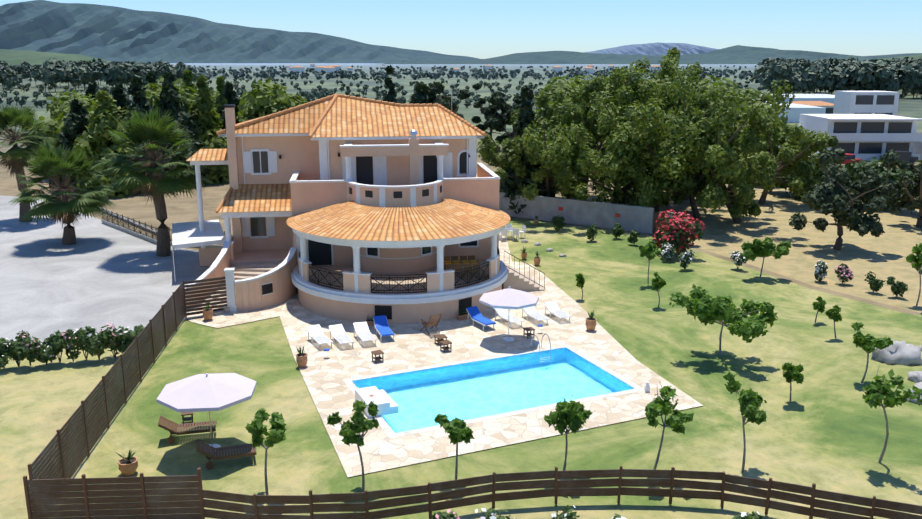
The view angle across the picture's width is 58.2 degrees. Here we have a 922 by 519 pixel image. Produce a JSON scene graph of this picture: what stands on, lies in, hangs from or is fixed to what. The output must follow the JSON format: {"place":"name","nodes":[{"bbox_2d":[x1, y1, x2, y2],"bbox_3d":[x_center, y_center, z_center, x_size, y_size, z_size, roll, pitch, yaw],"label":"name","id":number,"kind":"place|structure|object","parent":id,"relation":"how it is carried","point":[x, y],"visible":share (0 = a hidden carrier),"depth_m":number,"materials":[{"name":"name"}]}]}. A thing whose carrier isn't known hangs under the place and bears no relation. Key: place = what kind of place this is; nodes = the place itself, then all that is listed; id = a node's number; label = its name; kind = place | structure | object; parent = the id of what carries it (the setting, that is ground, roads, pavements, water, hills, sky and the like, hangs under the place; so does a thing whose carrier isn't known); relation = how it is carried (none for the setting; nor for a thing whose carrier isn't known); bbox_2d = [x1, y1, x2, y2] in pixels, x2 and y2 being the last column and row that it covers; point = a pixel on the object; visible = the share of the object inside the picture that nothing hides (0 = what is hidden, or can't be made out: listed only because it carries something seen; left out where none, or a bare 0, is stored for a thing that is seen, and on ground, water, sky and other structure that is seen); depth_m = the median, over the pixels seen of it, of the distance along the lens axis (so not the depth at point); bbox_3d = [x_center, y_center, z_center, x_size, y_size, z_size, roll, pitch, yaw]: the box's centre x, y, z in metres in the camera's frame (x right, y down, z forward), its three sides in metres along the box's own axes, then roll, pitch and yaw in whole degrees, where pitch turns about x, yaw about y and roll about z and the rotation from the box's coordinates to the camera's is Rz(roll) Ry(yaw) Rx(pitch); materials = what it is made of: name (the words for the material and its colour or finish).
{"place":"outdoors","nodes":[
{"label":"outdoors","id":0,"kind":"place"},
{"bbox_2d":[0,49,111,65],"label":"hill","id":1,"kind":"structure","parent":0,"point":[15,57],"depth_m":1010.05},
{"bbox_2d":[0,195,209,345],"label":"driveway","id":2,"kind":"structure","parent":0,"point":[98,275],"depth_m":51.68,"materials":[{"name":"concrete"}]},
{"bbox_2d":[0,105,58,221],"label":"palm","id":3,"kind":"object","parent":2,"relation":"on","point":[14,158],"visible":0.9,"depth_m":67.36,"materials":[{"name":"green plant"}]},
{"bbox_2d":[9,140,114,244],"bbox_3d":[-28.755,-4.870,59.746,7.781,7.740,7.514,0,13,1],"label":"palm","id":4,"kind":"object","parent":2,"relation":"on","point":[46,163],"visible":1,"depth_m":58.81,"materials":[{"name":"green plant"}]},
{"bbox_2d":[95,107,214,256],"bbox_3d":[-20.486,-5.248,55.885,7.737,10.221,7.787,0,13,1],"label":"palm","id":5,"kind":"object","parent":2,"relation":"on","point":[155,130],"visible":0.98,"depth_m":54.39,"materials":[{"name":"green plant"}]},
{"bbox_2d":[99,208,224,246],"bbox_3d":[-25.774,-3.097,65.886,2.974,1.300,23.558,-13,18,-43],"label":"drive fence","id":6,"kind":"object","parent":2,"relation":"on","point":[151,230],"visible":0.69,"depth_m":64.07,"materials":[{"name":"black metal"}]},
{"bbox_2d":[172,219,225,282],"bbox_3d":[-17.011,-0.694,53.688,3.214,2.300,7.680,-5,14,-19],"label":"canopy","id":7,"kind":"object","parent":2,"relation":"on","point":[186,234],"visible":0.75,"depth_m":52.16,"materials":[{"name":"fabric"}]},
{"bbox_2d":[0,0,478,62],"bbox_3d":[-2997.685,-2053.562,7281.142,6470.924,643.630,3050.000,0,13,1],"label":"mountain","id":8,"kind":"structure","parent":0,"point":[112,33],"depth_m":7441.82,"materials":[{"name":"stone"}]},
{"bbox_2d":[186,233,702,476],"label":"patio","id":9,"kind":"structure","parent":0,"point":[409,346],"depth_m":37.16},
{"bbox_2d":[180,242,296,314],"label":"entrance stairs","id":10,"kind":"structure","parent":9,"relation":"on","point":[250,286],"depth_m":45.26,"materials":[{"name":"paint"}]},
{"bbox_2d":[190,87,544,323],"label":"house","id":11,"kind":"structure","parent":9,"relation":"on","point":[403,282],"depth_m":47.22,"materials":[{"name":"paint"}]},
{"bbox_2d":[186,97,510,240],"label":"roofs","id":12,"kind":"structure","parent":11,"relation":"on","point":[353,220],"depth_m":48.33,"materials":[{"name":"tile"}]},
{"bbox_2d":[215,94,486,212],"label":"ridge tiles","id":13,"kind":"object","parent":12,"relation":"on","point":[322,117],"visible":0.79,"depth_m":50.75,"materials":[{"name":"tile"}]},
{"bbox_2d":[114,215,649,475],"bbox_3d":[-3.193,1.114,47.094,26.489,3.650,42.898,0,13,1],"label":"furniture","id":14,"kind":"object","parent":9,"relation":"on","point":[203,393],"visible":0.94,"depth_m":31.17,"materials":[{"name":"white plastic"}]},
{"bbox_2d":[365,310,470,325],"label":"planters","id":15,"kind":"object","parent":9,"relation":"on","point":[461,315],"visible":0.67,"depth_m":42.59,"materials":[{"name":"ceramic"}]},
{"bbox_2d":[342,344,643,437],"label":"pool","id":16,"kind":"structure","parent":9,"relation":"in","point":[383,424],"depth_m":35.14,"materials":[{"name":"stone"}]},
{"bbox_2d":[354,350,629,432],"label":"water","id":17,"kind":"structure","parent":16,"relation":"in","point":[425,399],"depth_m":34.19,"materials":[{"name":"liquid"}]},
{"bbox_2d":[500,224,525,240],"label":"plastic chairs","id":18,"kind":"object","parent":9,"relation":"on","point":[514,230],"visible":0.83,"depth_m":61.70,"materials":[{"name":"white plastic"}]},
{"bbox_2d":[0,63,921,380],"bbox_3d":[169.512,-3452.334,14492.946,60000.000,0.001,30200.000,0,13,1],"label":"ground","id":19,"kind":"structure","parent":0,"point":[182,207],"depth_m":269.52,"materials":[{"name":"soil"}]},
{"bbox_2d":[48,98,90,193],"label":"conifer","id":20,"kind":"object","parent":19,"relation":"on","point":[76,122],"visible":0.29,"depth_m":83.72,"materials":[{"name":"green plant"}]},
{"bbox_2d":[84,80,99,104],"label":"conifer","id":21,"kind":"object","parent":19,"relation":"on","point":[92,87],"visible":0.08,"depth_m":112.08,"materials":[{"name":"green plant"}]},
{"bbox_2d":[0,58,198,91],"bbox_3d":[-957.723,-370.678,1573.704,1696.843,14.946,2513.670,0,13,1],"label":"hill trees","id":22,"kind":"object","parent":19,"relation":"on","point":[109,73],"visible":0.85,"depth_m":360.31,"materials":[{"name":"green plant"}]},
{"bbox_2d":[71,89,143,198],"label":"tree","id":23,"kind":"object","parent":19,"relation":"on","point":[98,140],"visible":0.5,"depth_m":81.45,"materials":[{"name":"green plant"}]},
{"bbox_2d":[112,83,130,118],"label":"conifer","id":24,"kind":"object","parent":19,"relation":"on","point":[120,97],"visible":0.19,"depth_m":101.78,"materials":[{"name":"green plant"}]},
{"bbox_2d":[108,76,180,193],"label":"conifer","id":25,"kind":"object","parent":19,"relation":"on","point":[136,91],"visible":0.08,"depth_m":83.47,"materials":[{"name":"green plant"}]},
{"bbox_2d":[23,75,307,150],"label":"trees","id":26,"kind":"object","parent":19,"relation":"on","point":[271,98],"visible":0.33,"depth_m":93.97,"materials":[{"name":"green plant"}]},
{"bbox_2d":[157,70,210,184],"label":"conifer","id":27,"kind":"object","parent":19,"relation":"on","point":[170,102],"visible":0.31,"depth_m":87.40,"materials":[{"name":"green plant"}]},
{"bbox_2d":[180,69,197,96],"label":"conifer","id":28,"kind":"object","parent":19,"relation":"on","point":[187,78],"visible":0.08,"depth_m":103.62,"materials":[{"name":"green plant"}]},
{"bbox_2d":[188,74,228,184],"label":"conifer","id":29,"kind":"object","parent":19,"relation":"on","point":[208,118],"visible":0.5,"depth_m":89.72,"materials":[{"name":"green plant"}]},
{"bbox_2d":[212,76,227,111],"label":"conifer","id":30,"kind":"object","parent":19,"relation":"on","point":[220,81],"visible":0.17,"depth_m":111.76,"materials":[{"name":"green plant"}]},
{"bbox_2d":[217,81,239,139],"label":"conifer","id":31,"kind":"object","parent":19,"relation":"on","point":[230,95],"visible":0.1,"depth_m":94.74,"materials":[{"name":"green plant"}]},
{"bbox_2d":[382,65,396,104],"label":"cypress tree","id":32,"kind":"object","parent":19,"relation":"on","point":[392,92],"visible":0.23,"depth_m":98.24,"materials":[{"name":"green plant"}]},
{"bbox_2d":[24,65,756,79],"bbox_3d":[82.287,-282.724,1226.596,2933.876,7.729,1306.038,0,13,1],"label":"grove","id":33,"kind":"object","parent":19,"relation":"on","point":[268,73],"visible":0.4,"depth_m":714.99,"materials":[{"name":"green plant"}]},
{"bbox_2d":[173,64,660,73],"bbox_3d":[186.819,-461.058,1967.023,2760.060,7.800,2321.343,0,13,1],"label":"houses","id":34,"kind":"structure","parent":19,"relation":"on","point":[333,68],"depth_m":1002.62,"materials":[{"name":"white"}]},
{"bbox_2d":[407,81,459,116],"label":"round tree","id":35,"kind":"object","parent":19,"relation":"on","point":[424,93],"visible":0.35,"depth_m":112.25,"materials":[{"name":"green plant"}]},
{"bbox_2d":[0,73,921,108],"bbox_3d":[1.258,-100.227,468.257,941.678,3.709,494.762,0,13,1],"label":"grove","id":36,"kind":"object","parent":19,"relation":"on","point":[310,97],"visible":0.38,"depth_m":333.68,"materials":[{"name":"green plant"}]},
{"bbox_2d":[458,83,513,143],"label":"tree","id":37,"kind":"object","parent":19,"relation":"on","point":[489,111],"visible":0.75,"depth_m":122.69,"materials":[{"name":"green plant"}]},
{"bbox_2d":[487,95,536,144],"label":"tree","id":38,"kind":"object","parent":19,"relation":"on","point":[498,122],"visible":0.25,"depth_m":107.14,"materials":[{"name":"green plant"}]},
{"bbox_2d":[499,85,559,213],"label":"cypress tree","id":39,"kind":"object","parent":19,"relation":"on","point":[508,186],"visible":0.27,"depth_m":70.40,"materials":[{"name":"green plant"}]},
{"bbox_2d":[476,99,595,200],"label":"tree","id":40,"kind":"object","parent":19,"relation":"on","point":[489,151],"visible":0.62,"depth_m":69.68,"materials":[{"name":"green plant"}]},
{"bbox_2d":[501,91,620,169],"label":"tree","id":41,"kind":"object","parent":19,"relation":"on","point":[593,120],"visible":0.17,"depth_m":75.97,"materials":[{"name":"green plant"}]},
{"bbox_2d":[499,192,673,233],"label":"back wall","id":42,"kind":"structure","parent":19,"relation":"on","point":[610,215],"depth_m":66.90,"materials":[{"name":"grey concrete"}]},
{"bbox_2d":[534,66,667,200],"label":"tree","id":43,"kind":"object","parent":19,"relation":"on","point":[597,84],"visible":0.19,"depth_m":77.86,"materials":[{"name":"green plant"}]},
{"bbox_2d":[511,63,762,208],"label":"tree","id":44,"kind":"object","parent":19,"relation":"on","point":[596,164],"visible":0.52,"depth_m":67.32,"materials":[{"name":"green plant"}]},
{"bbox_2d":[589,81,715,211],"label":"tree","id":45,"kind":"object","parent":19,"relation":"on","point":[688,133],"visible":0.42,"depth_m":66.10,"materials":[{"name":"green plant"}]},
{"bbox_2d":[533,71,787,146],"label":"trees","id":46,"kind":"object","parent":19,"relation":"on","point":[748,95],"visible":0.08,"depth_m":100.77,"materials":[{"name":"green plant"}]},
{"bbox_2d":[605,81,717,199],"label":"tree","id":47,"kind":"object","parent":19,"relation":"on","point":[686,196],"visible":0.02,"depth_m":78.00,"materials":[{"name":"green plant"}]},
{"bbox_2d":[595,47,736,182],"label":"tree","id":48,"kind":"object","parent":19,"relation":"on","point":[671,60],"visible":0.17,"depth_m":74.98,"materials":[{"name":"green plant"}]},
{"bbox_2d":[750,56,921,98],"bbox_3d":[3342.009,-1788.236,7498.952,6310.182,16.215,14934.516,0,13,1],"label":"hill trees","id":49,"kind":"object","parent":19,"relation":"on","point":[851,73],"visible":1,"depth_m":282.31,"materials":[{"name":"green plant"}]},
{"bbox_2d":[754,91,921,171],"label":"buildings","id":50,"kind":"structure","parent":19,"relation":"on","point":[865,125],"depth_m":112.36,"materials":[{"name":"white plaster"},{"name":"glass"}]},
{"bbox_2d":[0,315,921,518],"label":"meadow","id":51,"kind":"structure","parent":0,"point":[40,403],"depth_m":30.75,"materials":[{"name":"plant"}]},
{"bbox_2d":[0,337,11,369],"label":"hedge","id":52,"kind":"object","parent":51,"relation":"on","point":[4,351],"visible":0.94,"depth_m":35.50,"materials":[{"name":"green plant"}]},
{"bbox_2d":[7,339,23,366],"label":"hedge","id":53,"kind":"object","parent":51,"relation":"on","point":[12,349],"visible":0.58,"depth_m":35.77,"materials":[{"name":"green plant"}]},
{"bbox_2d":[15,329,41,365],"bbox_3d":[-18.793,3.906,35.975,1.246,1.604,1.304,0,13,1],"label":"hedge","id":54,"kind":"object","parent":51,"relation":"on","point":[27,348],"visible":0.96,"depth_m":35.72,"materials":[{"name":"green plant"}]},
{"bbox_2d":[37,336,57,364],"bbox_3d":[-18.128,4.045,36.242,1.035,1.212,1.151,0,13,1],"label":"hedge","id":55,"kind":"object","parent":51,"relation":"on","point":[46,352],"visible":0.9,"depth_m":36.07,"materials":[{"name":"green plant"}]},
{"bbox_2d":[49,330,67,363],"bbox_3d":[-17.690,3.860,36.429,1.024,1.481,0.810,9,16,34],"label":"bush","id":56,"kind":"object","parent":51,"relation":"on","point":[58,343],"visible":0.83,"depth_m":36.19,"materials":[{"name":"green plant"}]},
{"bbox_2d":[61,329,80,361],"bbox_3d":[-17.267,3.789,36.558,1.106,1.559,0.768,0,13,1],"label":"hedge","id":57,"kind":"object","parent":51,"relation":"on","point":[71,341],"visible":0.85,"depth_m":36.37,"materials":[{"name":"green plant"}]},
{"bbox_2d":[73,326,96,360],"bbox_3d":[-16.610,3.719,36.663,1.050,1.646,1.095,0,13,1],"label":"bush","id":58,"kind":"object","parent":51,"relation":"on","point":[82,335],"visible":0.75,"depth_m":36.42,"materials":[{"name":"green plant"}]},
{"bbox_2d":[86,333,105,359],"bbox_3d":[-16.190,3.895,36.687,0.941,1.298,1.001,0,13,1],"label":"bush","id":59,"kind":"object","parent":51,"relation":"on","point":[97,347],"visible":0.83,"depth_m":36.52,"materials":[{"name":"green plant"}]},
{"bbox_2d":[98,323,126,358],"bbox_3d":[-15.545,3.607,37.050,1.298,1.686,1.414,0,13,1],"label":"hedge","id":60,"kind":"object","parent":51,"relation":"on","point":[112,343],"visible":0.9,"depth_m":36.81,"materials":[{"name":"green plant"}]},
{"bbox_2d":[116,326,134,352],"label":"hedge","id":61,"kind":"object","parent":51,"relation":"on","point":[123,335],"visible":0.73,"depth_m":36.96,"materials":[{"name":"green plant"}]},
{"bbox_2d":[432,509,459,518],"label":"flowering bush","id":62,"kind":"object","parent":51,"relation":"on","point":[443,515],"visible":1,"depth_m":22.50,"materials":[{"name":"green plant"}]},
{"bbox_2d":[473,508,514,518],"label":"flowering bush","id":63,"kind":"object","parent":51,"relation":"on","point":[488,515],"visible":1,"depth_m":22.71,"materials":[{"name":"green plant"}]},
{"bbox_2d":[551,505,579,518],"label":"flowering bush","id":64,"kind":"object","parent":51,"relation":"on","point":[565,514],"visible":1,"depth_m":22.92,"materials":[{"name":"green plant"}]},
{"bbox_2d":[732,510,764,518],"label":"flowering bush","id":65,"kind":"object","parent":51,"relation":"on","point":[754,515],"visible":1,"depth_m":22.63,"materials":[{"name":"green plant"}]},
{"bbox_2d":[0,0,921,386],"label":"sky","id":66,"kind":"structure","parent":0,"point":[481,29],"materials":[{"name":"blue"}]},
{"bbox_2d":[49,218,921,518],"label":"lawn","id":67,"kind":"structure","parent":0,"point":[825,428],"depth_m":31.53,"materials":[{"name":"plant"}]},
{"bbox_2d":[245,408,286,494],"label":"lawn tree","id":68,"kind":"object","parent":67,"relation":"on","point":[257,430],"visible":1,"depth_m":24.89,"materials":[{"name":"green plant"}]},
{"bbox_2d":[327,400,378,491],"bbox_3d":[-3.325,5.600,25.661,1.585,3.112,1.200,6,15,22],"label":"lawn tree","id":69,"kind":"object","parent":67,"relation":"on","point":[349,432],"visible":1,"depth_m":25.33,"materials":[{"name":"green plant"}]},
{"bbox_2d":[434,413,474,479],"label":"lawn tree","id":70,"kind":"object","parent":67,"relation":"on","point":[457,430],"visible":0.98,"depth_m":25.76,"materials":[{"name":"green plant"}]},
{"bbox_2d":[23,277,921,518],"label":"fences","id":71,"kind":"object","parent":67,"relation":"on","point":[45,496],"visible":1,"depth_m":24.08,"materials":[{"name":"brown wood"}]},
{"bbox_2d":[551,215,565,231],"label":"shrub","id":72,"kind":"object","parent":67,"relation":"on","point":[559,224],"visible":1,"depth_m":64.78,"materials":[{"name":"green plant"}]},
{"bbox_2d":[544,394,595,470],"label":"lawn tree","id":73,"kind":"object","parent":67,"relation":"on","point":[574,416],"visible":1,"depth_m":25.99,"materials":[{"name":"green plant"}]},
{"bbox_2d":[638,239,659,283],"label":"lawn tree","id":74,"kind":"object","parent":67,"relation":"on","point":[649,252],"visible":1,"depth_m":48.82,"materials":[{"name":"green plant"}]},
{"bbox_2d":[651,272,666,306],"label":"lawn tree","id":75,"kind":"object","parent":67,"relation":"on","point":[658,282],"visible":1,"depth_m":44.59,"materials":[{"name":"green plant"}]},
{"bbox_2d":[661,242,675,260],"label":"shrub","id":76,"kind":"object","parent":67,"relation":"on","point":[668,250],"visible":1,"depth_m":54.95,"materials":[{"name":"white plant"}]},
{"bbox_2d":[645,384,693,469],"bbox_3d":[6.385,5.479,26.398,1.507,3.008,1.939,0,13,-2],"label":"lawn tree","id":77,"kind":"object","parent":67,"relation":"on","point":[659,406],"visible":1,"depth_m":26.09,"materials":[{"name":"green plant"}]},
{"bbox_2d":[656,209,704,255],"bbox_3d":[14.921,-1.777,56.648,3.038,3.196,3.246,0,13,1],"label":"bougainvillea","id":78,"kind":"object","parent":67,"relation":"on","point":[679,232],"visible":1,"depth_m":55.73,"materials":[{"name":"pink plant"}]},
{"bbox_2d":[678,249,693,268],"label":"shrub","id":79,"kind":"object","parent":67,"relation":"on","point":[685,259],"visible":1,"depth_m":52.76,"materials":[{"name":"white plant"}]},
{"bbox_2d":[669,284,777,355],"bbox_3d":[11.655,2.945,36.764,4.400,3.105,3.612,10,17,37],"label":"lawn tree","id":80,"kind":"object","parent":67,"relation":"on","point":[706,309],"visible":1,"depth_m":36.08,"materials":[{"name":"green plant"}]},
{"bbox_2d":[730,251,747,268],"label":"shrub","id":81,"kind":"object","parent":67,"relation":"on","point":[737,257],"visible":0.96,"depth_m":52.80,"materials":[{"name":"white plant"}]},
{"bbox_2d":[722,371,766,472],"bbox_3d":[9.280,5.244,26.770,1.480,3.290,1.345,-4,14,-15],"label":"lawn tree","id":82,"kind":"object","parent":67,"relation":"on","point":[750,400],"visible":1,"depth_m":26.48,"materials":[{"name":"green plant"}]},
{"bbox_2d":[740,237,791,276],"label":"lawn tree","id":83,"kind":"object","parent":67,"relation":"on","point":[767,246],"visible":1,"depth_m":50.22,"materials":[{"name":"green plant"}]},
{"bbox_2d":[782,362,803,401],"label":"lawn tree","id":84,"kind":"object","parent":67,"relation":"on","point":[791,373],"visible":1,"depth_m":31.94,"materials":[{"name":"green plant"}]},
{"bbox_2d":[812,296,826,322],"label":"lawn tree","id":85,"kind":"object","parent":67,"relation":"on","point":[819,306],"visible":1,"depth_m":42.01,"materials":[{"name":"green plant"}]},
{"bbox_2d":[825,305,841,337],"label":"lawn tree","id":86,"kind":"object","parent":67,"relation":"on","point":[834,314],"visible":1,"depth_m":39.52,"materials":[{"name":"green plant"}]},
{"bbox_2d":[850,322,892,383],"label":"lawn tree","id":87,"kind":"object","parent":67,"relation":"on","point":[868,343],"visible":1,"depth_m":34.04,"materials":[{"name":"green plant"}]},
{"bbox_2d":[862,365,921,462],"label":"lawn tree","id":88,"kind":"object","parent":67,"relation":"on","point":[877,391],"visible":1,"depth_m":26.42,"materials":[{"name":"green plant"}]},
{"bbox_2d":[871,339,921,365],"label":"rock","id":89,"kind":"object","parent":67,"relation":"on","point":[901,353],"visible":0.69,"depth_m":36.67,"materials":[{"name":"stone"}]},
{"bbox_2d":[907,370,921,382],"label":"rock","id":90,"kind":"object","parent":67,"relation":"on","point":[915,376],"visible":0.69,"depth_m":34.58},
{"bbox_2d":[584,42,718,55],"bbox_3d":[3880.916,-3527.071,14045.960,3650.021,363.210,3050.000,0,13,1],"label":"mountain","id":91,"kind":"structure","parent":0,"point":[658,48],"depth_m":14758.01,"materials":[{"name":"stone"}]},
{"bbox_2d":[384,45,921,63],"bbox_3d":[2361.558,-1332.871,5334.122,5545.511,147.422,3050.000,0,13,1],"label":"mountain","id":92,"kind":"structure","parent":0,"point":[738,54],"depth_m":5378.56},
{"bbox_2d":[652,187,921,312],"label":"dirt ground","id":93,"kind":"structure","parent":0,"point":[883,256],"depth_m":60.47,"materials":[{"name":"beige soil"}]},
{"bbox_2d":[601,63,807,219],"bbox_3d":[18.751,-9.271,67.158,14.945,12.979,14.895,0,13,1],"label":"tree","id":94,"kind":"object","parent":93,"relation":"on","point":[723,153],"visible":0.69,"depth_m":64.36,"materials":[{"name":"green plant"}]},
{"bbox_2d":[658,104,778,222],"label":"tree","id":95,"kind":"object","parent":93,"relation":"on","point":[743,201],"visible":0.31,"depth_m":66.69,"materials":[{"name":"green plant"}]},
{"bbox_2d":[745,124,838,204],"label":"tree","id":96,"kind":"object","parent":93,"relation":"on","point":[788,155],"visible":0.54,"depth_m":75.35,"materials":[{"name":"green plant"}]},
{"bbox_2d":[784,154,824,199],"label":"tree","id":97,"kind":"object","parent":93,"relation":"on","point":[817,172],"visible":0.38,"depth_m":79.12,"materials":[{"name":"green plant"}]},
{"bbox_2d":[814,260,827,281],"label":"shrub","id":98,"kind":"object","parent":93,"relation":"on","point":[820,270],"visible":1,"depth_m":49.87,"materials":[{"name":"white plant"}]},
{"bbox_2d":[834,263,854,282],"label":"shrub","id":99,"kind":"object","parent":93,"relation":"on","point":[844,273],"visible":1,"depth_m":49.36,"materials":[{"name":"pink plant"}]},
{"bbox_2d":[789,148,901,249],"bbox_3d":[27.047,-4.221,58.041,6.647,7.240,5.996,0,13,1],"label":"tree","id":100,"kind":"object","parent":93,"relation":"on","point":[839,194],"visible":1,"depth_m":57.00,"materials":[{"name":"green plant"}]},
{"bbox_2d":[821,159,877,181],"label":"tree","id":101,"kind":"object","parent":93,"relation":"on","point":[853,167],"visible":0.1,"depth_m":76.26,"materials":[{"name":"green plant"}]},
{"bbox_2d":[864,271,885,292],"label":"shrub","id":102,"kind":"object","parent":93,"relation":"on","point":[877,284],"visible":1,"depth_m":47.58,"materials":[{"name":"green plant"}]},
{"bbox_2d":[853,157,900,209],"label":"tree","id":103,"kind":"object","parent":93,"relation":"on","point":[880,170],"visible":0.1,"depth_m":73.93,"materials":[{"name":"green plant"}]},
{"bbox_2d":[886,276,907,296],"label":"shrub","id":104,"kind":"object","parent":93,"relation":"on","point":[898,288],"visible":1,"depth_m":46.60,"materials":[{"name":"green plant"}]},
{"bbox_2d":[887,160,921,226],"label":"tree","id":105,"kind":"object","parent":93,"relation":"on","point":[899,202],"visible":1,"depth_m":66.60,"materials":[{"name":"green plant"}]},
{"bbox_2d":[894,160,920,212],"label":"tree","id":106,"kind":"object","parent":93,"relation":"on","point":[914,179],"visible":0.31,"depth_m":71.69,"materials":[{"name":"green plant"}]},
{"bbox_2d":[906,243,921,305],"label":"lawn tree","id":107,"kind":"object","parent":93,"relation":"on","point":[916,259],"visible":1,"depth_m":44.79,"materials":[{"name":"green plant"}]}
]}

